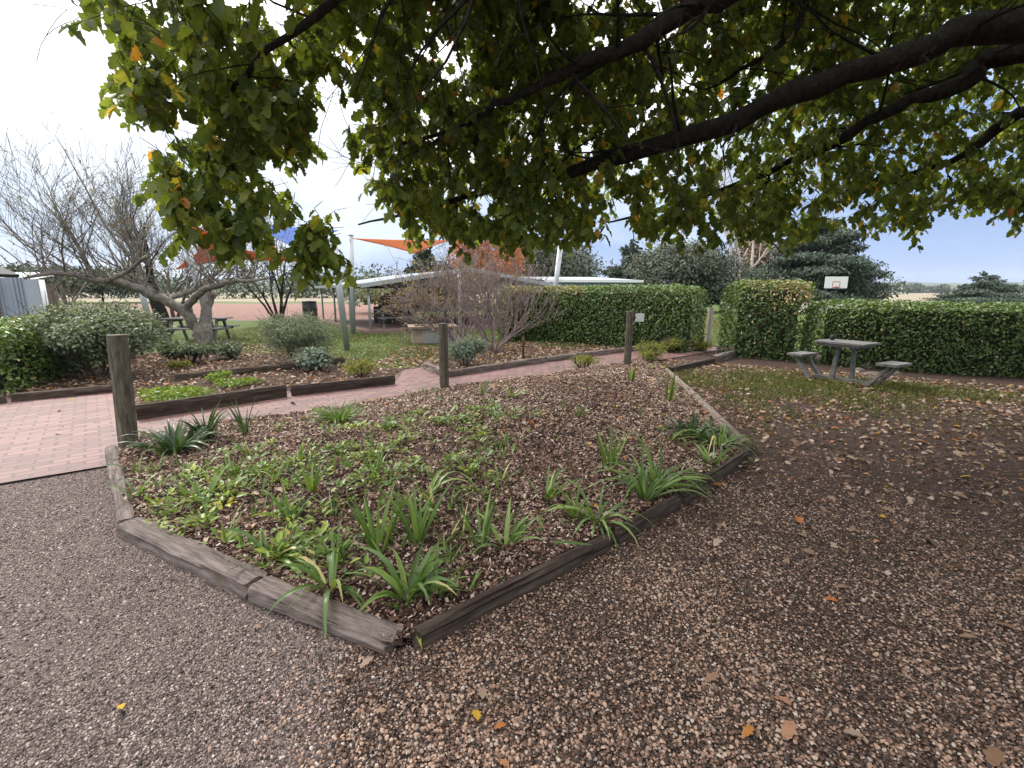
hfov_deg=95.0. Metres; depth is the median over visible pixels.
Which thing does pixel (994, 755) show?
fallen leaf
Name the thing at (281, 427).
leaf tuft
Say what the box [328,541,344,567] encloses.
leaf tuft
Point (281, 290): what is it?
bare tree
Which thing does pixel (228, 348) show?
shrub
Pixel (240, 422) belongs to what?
strappy plant
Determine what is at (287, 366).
timber sleeper
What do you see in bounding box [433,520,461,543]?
leaf tuft
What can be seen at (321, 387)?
timber board
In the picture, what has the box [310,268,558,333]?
picnic shelter
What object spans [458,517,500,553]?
leaf tuft
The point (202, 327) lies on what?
bare tree
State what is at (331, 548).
leaf tuft
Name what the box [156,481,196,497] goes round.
leaf tuft
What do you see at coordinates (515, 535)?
strappy plant
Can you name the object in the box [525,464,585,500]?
strappy plant
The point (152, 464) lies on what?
leaf tuft
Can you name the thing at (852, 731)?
fallen leaf
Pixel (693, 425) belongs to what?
strappy plant
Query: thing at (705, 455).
strappy plant
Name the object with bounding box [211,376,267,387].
shrub
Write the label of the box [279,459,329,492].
strappy plant
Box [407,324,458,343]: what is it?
planter box
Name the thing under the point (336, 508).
leaf tuft
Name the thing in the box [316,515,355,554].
leaf tuft
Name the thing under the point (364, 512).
leaf tuft
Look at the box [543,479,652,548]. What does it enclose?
strappy plant
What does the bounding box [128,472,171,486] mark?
leaf tuft
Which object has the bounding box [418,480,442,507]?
leaf tuft
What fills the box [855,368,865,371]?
stone
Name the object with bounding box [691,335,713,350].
shrub
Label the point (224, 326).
picnic table
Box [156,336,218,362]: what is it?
shrub
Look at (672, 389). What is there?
strappy plant
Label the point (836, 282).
basketball hoop
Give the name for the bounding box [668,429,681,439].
leaf tuft
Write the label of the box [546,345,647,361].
timber sleeper
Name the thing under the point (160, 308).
bare tree
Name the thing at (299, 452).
leaf tuft
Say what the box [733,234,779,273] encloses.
tree
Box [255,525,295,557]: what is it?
leaf tuft
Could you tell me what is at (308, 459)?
leaf tuft
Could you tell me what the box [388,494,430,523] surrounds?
leaf tuft
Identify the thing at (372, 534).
strappy plant
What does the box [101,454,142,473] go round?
leaf tuft
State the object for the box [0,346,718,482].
brick path
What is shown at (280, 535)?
ground cover
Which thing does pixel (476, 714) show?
fallen leaf
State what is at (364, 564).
leaf tuft
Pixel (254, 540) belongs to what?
strappy plant
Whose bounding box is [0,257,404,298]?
woodland
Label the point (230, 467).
strappy plant
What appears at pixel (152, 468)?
leaf tuft
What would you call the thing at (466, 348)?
shrub
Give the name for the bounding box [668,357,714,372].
timber sleeper
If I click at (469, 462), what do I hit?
leaf tuft
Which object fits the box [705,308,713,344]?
timber post
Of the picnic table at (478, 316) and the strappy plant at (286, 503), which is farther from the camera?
the picnic table at (478, 316)
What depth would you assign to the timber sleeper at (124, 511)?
3.77 m
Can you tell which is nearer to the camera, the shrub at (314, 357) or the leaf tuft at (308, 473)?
the leaf tuft at (308, 473)
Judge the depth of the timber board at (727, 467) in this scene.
4.02 m
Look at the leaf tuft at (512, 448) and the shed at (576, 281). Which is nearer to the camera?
the leaf tuft at (512, 448)
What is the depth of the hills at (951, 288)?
1331.90 m
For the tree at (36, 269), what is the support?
on the ground at (240, 311)
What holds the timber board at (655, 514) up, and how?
on the ground at (240, 311)
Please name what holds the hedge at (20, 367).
on the ground at (240, 311)
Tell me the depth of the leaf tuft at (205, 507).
3.29 m
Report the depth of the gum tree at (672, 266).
36.46 m
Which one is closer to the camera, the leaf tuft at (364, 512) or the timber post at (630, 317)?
the leaf tuft at (364, 512)
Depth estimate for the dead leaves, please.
6.07 m
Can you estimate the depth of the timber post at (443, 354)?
7.70 m
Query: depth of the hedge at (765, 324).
11.36 m
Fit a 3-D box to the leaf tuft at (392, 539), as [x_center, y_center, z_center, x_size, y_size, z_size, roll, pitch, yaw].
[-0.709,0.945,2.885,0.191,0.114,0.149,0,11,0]
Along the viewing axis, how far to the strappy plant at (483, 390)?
6.81 m
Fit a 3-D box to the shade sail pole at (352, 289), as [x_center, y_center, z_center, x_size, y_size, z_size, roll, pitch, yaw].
[-6.115,-3.763,17.990,0.310,3.766,0.311,10,15,40]
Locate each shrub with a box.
[1,278,177,376]
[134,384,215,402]
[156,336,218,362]
[167,359,192,369]
[203,369,233,382]
[208,332,247,358]
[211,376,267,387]
[251,305,339,361]
[290,342,335,370]
[342,353,379,377]
[365,251,470,334]
[366,208,526,350]
[431,241,570,352]
[448,332,490,365]
[457,231,541,341]
[570,352,604,367]
[633,339,667,360]
[657,333,692,351]
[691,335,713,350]
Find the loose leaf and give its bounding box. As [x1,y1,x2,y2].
[552,540,590,544]
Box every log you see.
[665,368,696,395]
[693,394,750,448]
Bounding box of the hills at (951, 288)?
[83,284,1021,292]
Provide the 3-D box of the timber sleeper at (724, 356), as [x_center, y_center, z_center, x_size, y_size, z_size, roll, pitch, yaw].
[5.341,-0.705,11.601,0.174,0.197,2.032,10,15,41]
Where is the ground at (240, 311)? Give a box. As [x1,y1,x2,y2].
[0,293,1023,767]
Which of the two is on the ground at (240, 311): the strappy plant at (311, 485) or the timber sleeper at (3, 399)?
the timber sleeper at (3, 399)
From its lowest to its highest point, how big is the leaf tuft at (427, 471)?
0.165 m
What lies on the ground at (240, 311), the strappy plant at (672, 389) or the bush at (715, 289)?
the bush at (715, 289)
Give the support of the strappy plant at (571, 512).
on the bark mulch
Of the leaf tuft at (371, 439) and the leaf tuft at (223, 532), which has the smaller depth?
the leaf tuft at (223, 532)
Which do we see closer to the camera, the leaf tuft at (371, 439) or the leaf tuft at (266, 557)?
the leaf tuft at (266, 557)
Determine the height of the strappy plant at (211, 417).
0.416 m
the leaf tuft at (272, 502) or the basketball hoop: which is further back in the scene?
the basketball hoop
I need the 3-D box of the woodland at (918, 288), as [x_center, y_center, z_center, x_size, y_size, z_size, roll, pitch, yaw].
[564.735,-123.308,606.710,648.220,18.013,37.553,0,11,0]
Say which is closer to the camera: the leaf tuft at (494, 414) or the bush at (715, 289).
the leaf tuft at (494, 414)
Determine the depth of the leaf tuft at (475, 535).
2.94 m
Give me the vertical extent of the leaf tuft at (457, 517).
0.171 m
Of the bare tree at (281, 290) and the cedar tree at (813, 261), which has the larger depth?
the cedar tree at (813, 261)
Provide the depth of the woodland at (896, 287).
283.51 m
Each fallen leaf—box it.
[116,703,124,708]
[360,656,372,667]
[374,707,385,712]
[472,710,480,719]
[477,687,487,698]
[494,721,506,728]
[498,758,508,766]
[705,671,719,681]
[742,724,754,736]
[777,696,790,704]
[780,720,798,739]
[835,584,847,587]
[843,728,864,736]
[960,632,978,637]
[982,745,1005,765]
[995,622,1016,629]
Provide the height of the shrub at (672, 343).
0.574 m
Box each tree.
[0,112,296,344]
[0,228,115,307]
[0,261,118,295]
[11,0,1023,300]
[32,264,180,301]
[82,145,174,334]
[142,234,211,316]
[225,180,311,319]
[403,239,482,311]
[446,225,525,317]
[494,239,619,280]
[600,238,664,291]
[621,234,755,291]
[699,130,797,279]
[717,209,900,309]
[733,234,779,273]
[919,271,1023,305]
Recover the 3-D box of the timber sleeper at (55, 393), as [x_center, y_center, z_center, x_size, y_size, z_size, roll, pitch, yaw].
[-6.914,0.160,7.249,1.151,0.175,0.142,-8,14,-35]
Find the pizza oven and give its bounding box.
[373,288,414,323]
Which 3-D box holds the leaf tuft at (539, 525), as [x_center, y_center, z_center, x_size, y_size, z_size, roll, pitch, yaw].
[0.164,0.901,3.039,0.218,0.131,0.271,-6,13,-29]
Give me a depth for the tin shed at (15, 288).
15.05 m
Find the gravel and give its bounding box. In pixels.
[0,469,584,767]
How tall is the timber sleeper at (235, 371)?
0.167 m
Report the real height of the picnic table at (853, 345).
0.747 m
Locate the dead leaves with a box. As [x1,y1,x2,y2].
[1,328,1023,622]
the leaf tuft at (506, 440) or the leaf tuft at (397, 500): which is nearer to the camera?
the leaf tuft at (397, 500)
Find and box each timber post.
[106,334,138,447]
[438,323,448,387]
[624,311,643,364]
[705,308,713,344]
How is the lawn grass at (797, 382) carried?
on the ground at (240, 311)
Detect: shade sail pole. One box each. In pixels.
[135,272,153,326]
[184,238,217,339]
[330,244,349,350]
[348,234,355,333]
[458,272,461,336]
[552,245,562,290]
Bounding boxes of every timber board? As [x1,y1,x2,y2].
[135,384,286,419]
[290,375,394,395]
[412,532,613,649]
[614,495,681,545]
[678,449,749,504]
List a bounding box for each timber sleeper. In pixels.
[0,394,6,403]
[10,385,111,401]
[105,445,133,523]
[117,517,266,599]
[175,364,280,380]
[247,576,404,655]
[280,357,344,369]
[423,362,438,374]
[449,357,545,376]
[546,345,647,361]
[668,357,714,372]
[711,349,738,362]
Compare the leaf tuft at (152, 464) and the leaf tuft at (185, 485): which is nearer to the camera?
the leaf tuft at (185, 485)
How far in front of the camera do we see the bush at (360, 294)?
34.45 m
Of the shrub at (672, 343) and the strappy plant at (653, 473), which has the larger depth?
the shrub at (672, 343)
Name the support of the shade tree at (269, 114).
on the ground at (240, 311)
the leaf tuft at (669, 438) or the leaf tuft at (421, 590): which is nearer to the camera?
the leaf tuft at (421, 590)
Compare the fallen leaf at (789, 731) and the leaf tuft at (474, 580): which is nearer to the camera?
the fallen leaf at (789, 731)
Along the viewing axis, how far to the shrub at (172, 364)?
9.90 m
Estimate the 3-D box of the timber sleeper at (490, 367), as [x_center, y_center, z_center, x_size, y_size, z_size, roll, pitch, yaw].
[-0.289,-0.347,9.807,2.846,0.185,0.137,-11,15,-43]
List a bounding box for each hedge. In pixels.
[0,312,132,395]
[495,281,709,352]
[716,277,818,361]
[800,295,1023,378]
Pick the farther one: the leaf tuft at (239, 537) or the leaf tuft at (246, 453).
the leaf tuft at (246, 453)
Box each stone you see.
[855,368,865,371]
[859,371,885,374]
[861,363,875,367]
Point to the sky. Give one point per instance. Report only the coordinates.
(65, 80)
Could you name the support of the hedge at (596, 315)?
on the ground at (240, 311)
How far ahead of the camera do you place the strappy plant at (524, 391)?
6.45 m
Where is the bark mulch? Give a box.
[115,358,742,638]
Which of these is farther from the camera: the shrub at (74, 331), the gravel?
the shrub at (74, 331)
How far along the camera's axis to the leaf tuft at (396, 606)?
2.36 m
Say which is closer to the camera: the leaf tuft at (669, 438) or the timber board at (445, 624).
the timber board at (445, 624)
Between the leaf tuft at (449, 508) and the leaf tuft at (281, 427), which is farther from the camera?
the leaf tuft at (281, 427)
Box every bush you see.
[335,274,393,306]
[393,272,477,316]
[692,275,765,311]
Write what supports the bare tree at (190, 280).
on the ground at (240, 311)
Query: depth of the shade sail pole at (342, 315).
12.85 m
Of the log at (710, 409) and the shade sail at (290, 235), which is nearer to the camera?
the log at (710, 409)
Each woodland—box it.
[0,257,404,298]
[665,274,911,294]
[881,282,1023,292]
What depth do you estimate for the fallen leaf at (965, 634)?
2.21 m
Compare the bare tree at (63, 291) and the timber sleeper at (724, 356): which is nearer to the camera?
the timber sleeper at (724, 356)
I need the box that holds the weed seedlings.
[145,360,708,577]
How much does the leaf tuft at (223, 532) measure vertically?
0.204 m
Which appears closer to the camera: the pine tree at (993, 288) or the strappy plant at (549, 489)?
the strappy plant at (549, 489)
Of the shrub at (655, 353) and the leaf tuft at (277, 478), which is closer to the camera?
the leaf tuft at (277, 478)
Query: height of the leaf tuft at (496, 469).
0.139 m
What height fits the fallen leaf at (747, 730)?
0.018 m
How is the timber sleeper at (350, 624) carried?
on the ground at (240, 311)
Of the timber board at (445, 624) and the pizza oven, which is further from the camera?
the pizza oven
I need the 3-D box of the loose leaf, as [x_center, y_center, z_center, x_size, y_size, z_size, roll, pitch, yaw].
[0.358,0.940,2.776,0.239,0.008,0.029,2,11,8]
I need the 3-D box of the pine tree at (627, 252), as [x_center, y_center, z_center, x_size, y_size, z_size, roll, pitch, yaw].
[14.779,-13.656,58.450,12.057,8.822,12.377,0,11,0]
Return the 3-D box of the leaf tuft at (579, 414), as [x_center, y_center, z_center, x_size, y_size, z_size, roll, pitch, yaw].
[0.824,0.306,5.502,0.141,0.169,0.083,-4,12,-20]
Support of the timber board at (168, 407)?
on the ground at (240, 311)
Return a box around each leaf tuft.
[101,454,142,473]
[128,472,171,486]
[132,456,164,469]
[133,463,161,472]
[142,495,191,520]
[154,449,173,456]
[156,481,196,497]
[162,506,225,525]
[164,446,187,467]
[172,466,216,494]
[189,500,216,518]
[192,498,221,527]
[221,503,245,542]
[227,438,265,455]
[233,526,284,558]
[235,525,252,544]
[244,474,271,497]
[247,544,292,565]
[251,486,269,508]
[251,504,255,516]
[252,459,287,481]
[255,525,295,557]
[258,472,275,485]
[261,470,279,482]
[267,416,289,430]
[268,525,301,549]
[269,494,278,508]
[273,438,306,461]
[275,457,328,484]
[281,471,301,487]
[284,451,316,467]
[292,542,322,565]
[299,491,342,519]
[308,525,355,567]
[315,488,350,514]
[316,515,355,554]
[318,497,349,515]
[324,455,350,470]
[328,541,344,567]
[345,485,369,522]
[353,547,371,572]
[354,499,386,519]
[354,538,381,558]
[361,425,373,446]
[379,591,413,609]
[380,523,432,541]
[382,487,408,511]
[384,527,411,546]
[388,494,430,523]
[395,569,435,596]
[396,585,415,603]
[406,490,446,518]
[416,463,438,480]
[417,533,480,562]
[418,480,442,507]
[423,540,462,563]
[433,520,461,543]
[437,494,476,527]
[437,569,468,598]
[446,451,494,475]
[447,497,458,509]
[450,486,474,501]
[452,527,465,540]
[457,570,484,591]
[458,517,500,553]
[460,473,497,492]
[463,499,494,543]
[478,484,505,507]
[479,462,519,480]
[490,435,505,447]
[490,462,523,488]
[491,406,503,420]
[493,430,508,446]
[497,511,515,522]
[502,443,518,452]
[525,509,549,534]
[576,404,585,416]
[613,435,645,448]
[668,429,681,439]
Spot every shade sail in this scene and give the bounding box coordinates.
[175,227,294,269]
[271,225,339,244]
[352,238,445,252]
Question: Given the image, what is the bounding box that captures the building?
[0,272,60,312]
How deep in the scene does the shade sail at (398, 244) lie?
18.85 m
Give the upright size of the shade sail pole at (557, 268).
3.201 m
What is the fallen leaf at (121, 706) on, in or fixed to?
on the gravel
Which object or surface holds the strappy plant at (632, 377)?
on the bark mulch
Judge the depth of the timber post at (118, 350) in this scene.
4.78 m
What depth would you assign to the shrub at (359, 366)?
9.02 m
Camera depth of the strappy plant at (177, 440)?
4.62 m
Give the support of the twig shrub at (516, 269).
on the ground at (240, 311)
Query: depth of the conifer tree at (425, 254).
41.72 m
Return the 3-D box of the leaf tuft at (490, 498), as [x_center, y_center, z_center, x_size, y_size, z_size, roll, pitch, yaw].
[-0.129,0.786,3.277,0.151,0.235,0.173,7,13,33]
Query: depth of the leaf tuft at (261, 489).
3.59 m
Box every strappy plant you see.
[96,472,165,498]
[113,417,225,459]
[153,460,231,507]
[170,398,234,439]
[202,446,257,477]
[208,528,326,598]
[213,399,260,435]
[251,480,323,523]
[268,545,382,637]
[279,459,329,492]
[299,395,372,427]
[337,475,417,552]
[354,541,459,612]
[359,443,387,479]
[375,469,471,505]
[379,481,453,546]
[396,541,476,596]
[447,490,496,547]
[471,380,489,393]
[472,498,544,553]
[499,381,532,396]
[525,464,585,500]
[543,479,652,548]
[550,477,607,519]
[584,435,714,508]
[593,419,630,465]
[598,415,722,504]
[625,363,635,381]
[650,409,736,450]
[665,369,676,401]
[665,419,763,462]
[683,440,733,465]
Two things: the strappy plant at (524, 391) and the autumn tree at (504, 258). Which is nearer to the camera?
the strappy plant at (524, 391)
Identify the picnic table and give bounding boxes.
[160,317,239,342]
[372,309,421,328]
[439,307,485,324]
[787,339,911,387]
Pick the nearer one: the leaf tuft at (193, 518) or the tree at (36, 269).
the leaf tuft at (193, 518)
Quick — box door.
[23,279,43,314]
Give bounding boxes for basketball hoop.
[824,277,847,308]
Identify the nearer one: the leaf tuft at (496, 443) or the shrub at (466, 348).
the leaf tuft at (496, 443)
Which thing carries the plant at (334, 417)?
on the bark mulch
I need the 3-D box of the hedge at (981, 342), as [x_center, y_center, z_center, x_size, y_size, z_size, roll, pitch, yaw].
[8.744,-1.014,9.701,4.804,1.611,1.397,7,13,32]
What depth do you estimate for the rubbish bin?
26.41 m
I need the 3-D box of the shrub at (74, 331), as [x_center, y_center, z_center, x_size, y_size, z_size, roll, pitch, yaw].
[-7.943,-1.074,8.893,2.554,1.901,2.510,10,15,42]
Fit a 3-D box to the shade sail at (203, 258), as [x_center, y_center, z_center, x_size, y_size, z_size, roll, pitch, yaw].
[-10.412,-4.996,16.554,7.794,1.664,1.224,6,12,26]
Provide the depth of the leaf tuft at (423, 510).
3.30 m
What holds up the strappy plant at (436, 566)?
on the bark mulch
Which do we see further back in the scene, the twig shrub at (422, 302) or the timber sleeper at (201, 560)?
the twig shrub at (422, 302)
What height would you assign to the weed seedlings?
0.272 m
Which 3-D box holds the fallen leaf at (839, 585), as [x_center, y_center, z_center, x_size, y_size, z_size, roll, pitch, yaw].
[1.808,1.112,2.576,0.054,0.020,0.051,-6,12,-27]
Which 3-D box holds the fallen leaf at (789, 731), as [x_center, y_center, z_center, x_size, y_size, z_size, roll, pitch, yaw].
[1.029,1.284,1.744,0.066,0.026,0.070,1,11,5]
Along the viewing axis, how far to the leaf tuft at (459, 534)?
2.96 m
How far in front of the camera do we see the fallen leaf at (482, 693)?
1.90 m
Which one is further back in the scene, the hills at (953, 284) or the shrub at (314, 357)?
the hills at (953, 284)
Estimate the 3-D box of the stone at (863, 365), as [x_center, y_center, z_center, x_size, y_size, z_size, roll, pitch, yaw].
[7.771,-0.414,10.194,0.394,0.127,0.284,0,11,0]
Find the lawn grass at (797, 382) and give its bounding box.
[188,317,1023,496]
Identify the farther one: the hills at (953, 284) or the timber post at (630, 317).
the hills at (953, 284)
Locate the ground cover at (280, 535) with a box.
[137,398,545,575]
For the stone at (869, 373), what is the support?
on the ground at (240, 311)
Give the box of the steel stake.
[522,336,523,357]
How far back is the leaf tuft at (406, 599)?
2.37 m
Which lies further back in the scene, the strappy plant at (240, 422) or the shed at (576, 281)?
the shed at (576, 281)
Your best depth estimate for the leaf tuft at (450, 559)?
2.75 m
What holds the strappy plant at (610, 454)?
on the bark mulch
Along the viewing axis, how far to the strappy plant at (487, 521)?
2.90 m
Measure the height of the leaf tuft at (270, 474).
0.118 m
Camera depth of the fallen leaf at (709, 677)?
1.98 m
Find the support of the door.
in the tin shed at (15, 288)
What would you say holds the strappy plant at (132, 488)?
on the bark mulch
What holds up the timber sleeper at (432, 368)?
on the ground at (240, 311)
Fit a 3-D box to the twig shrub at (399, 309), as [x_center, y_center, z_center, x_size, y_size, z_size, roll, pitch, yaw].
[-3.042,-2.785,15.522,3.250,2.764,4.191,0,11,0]
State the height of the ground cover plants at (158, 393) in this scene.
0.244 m
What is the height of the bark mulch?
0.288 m
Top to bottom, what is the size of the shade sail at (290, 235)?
1.500 m
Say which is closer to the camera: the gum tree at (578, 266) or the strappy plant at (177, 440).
the strappy plant at (177, 440)
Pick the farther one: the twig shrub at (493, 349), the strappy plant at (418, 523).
the twig shrub at (493, 349)
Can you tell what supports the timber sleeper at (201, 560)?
on the ground at (240, 311)
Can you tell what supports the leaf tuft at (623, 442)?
on the bark mulch
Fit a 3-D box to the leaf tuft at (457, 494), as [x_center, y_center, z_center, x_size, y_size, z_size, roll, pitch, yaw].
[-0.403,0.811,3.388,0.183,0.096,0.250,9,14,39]
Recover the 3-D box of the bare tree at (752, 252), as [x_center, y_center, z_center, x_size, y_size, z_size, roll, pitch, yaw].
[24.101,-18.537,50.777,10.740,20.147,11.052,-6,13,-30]
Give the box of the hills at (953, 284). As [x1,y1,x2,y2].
[190,276,1023,285]
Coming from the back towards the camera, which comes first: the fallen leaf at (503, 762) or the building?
the building
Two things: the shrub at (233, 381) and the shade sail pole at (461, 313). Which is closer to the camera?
the shrub at (233, 381)
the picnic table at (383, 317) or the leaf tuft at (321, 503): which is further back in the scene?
the picnic table at (383, 317)
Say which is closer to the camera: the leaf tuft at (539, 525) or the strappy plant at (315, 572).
the strappy plant at (315, 572)
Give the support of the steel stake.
on the ground at (240, 311)
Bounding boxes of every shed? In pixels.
[0,267,43,317]
[524,277,643,291]
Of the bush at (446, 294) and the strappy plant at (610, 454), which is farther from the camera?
the bush at (446, 294)
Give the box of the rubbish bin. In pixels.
[302,301,317,319]
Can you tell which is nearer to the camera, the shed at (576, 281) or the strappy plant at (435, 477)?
the strappy plant at (435, 477)
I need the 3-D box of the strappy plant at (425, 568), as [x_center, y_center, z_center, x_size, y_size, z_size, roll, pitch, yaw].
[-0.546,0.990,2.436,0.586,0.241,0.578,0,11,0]
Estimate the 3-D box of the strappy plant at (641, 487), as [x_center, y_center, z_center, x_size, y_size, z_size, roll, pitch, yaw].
[1.073,0.639,3.606,1.032,0.527,0.964,0,11,0]
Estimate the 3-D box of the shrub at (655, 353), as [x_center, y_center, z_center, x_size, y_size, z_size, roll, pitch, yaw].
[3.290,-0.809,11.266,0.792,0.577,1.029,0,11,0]
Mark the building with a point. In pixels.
(46, 291)
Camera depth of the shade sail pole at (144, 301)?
19.25 m
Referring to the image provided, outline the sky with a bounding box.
[0,0,1023,285]
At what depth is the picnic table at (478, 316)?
21.55 m
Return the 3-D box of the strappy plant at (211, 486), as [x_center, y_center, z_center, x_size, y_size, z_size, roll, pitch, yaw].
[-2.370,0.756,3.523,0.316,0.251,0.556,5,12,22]
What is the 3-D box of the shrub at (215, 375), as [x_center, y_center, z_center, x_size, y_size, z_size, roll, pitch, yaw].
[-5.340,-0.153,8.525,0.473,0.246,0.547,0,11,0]
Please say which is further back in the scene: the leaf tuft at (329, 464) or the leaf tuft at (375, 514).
the leaf tuft at (329, 464)
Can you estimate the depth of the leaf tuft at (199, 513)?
3.21 m

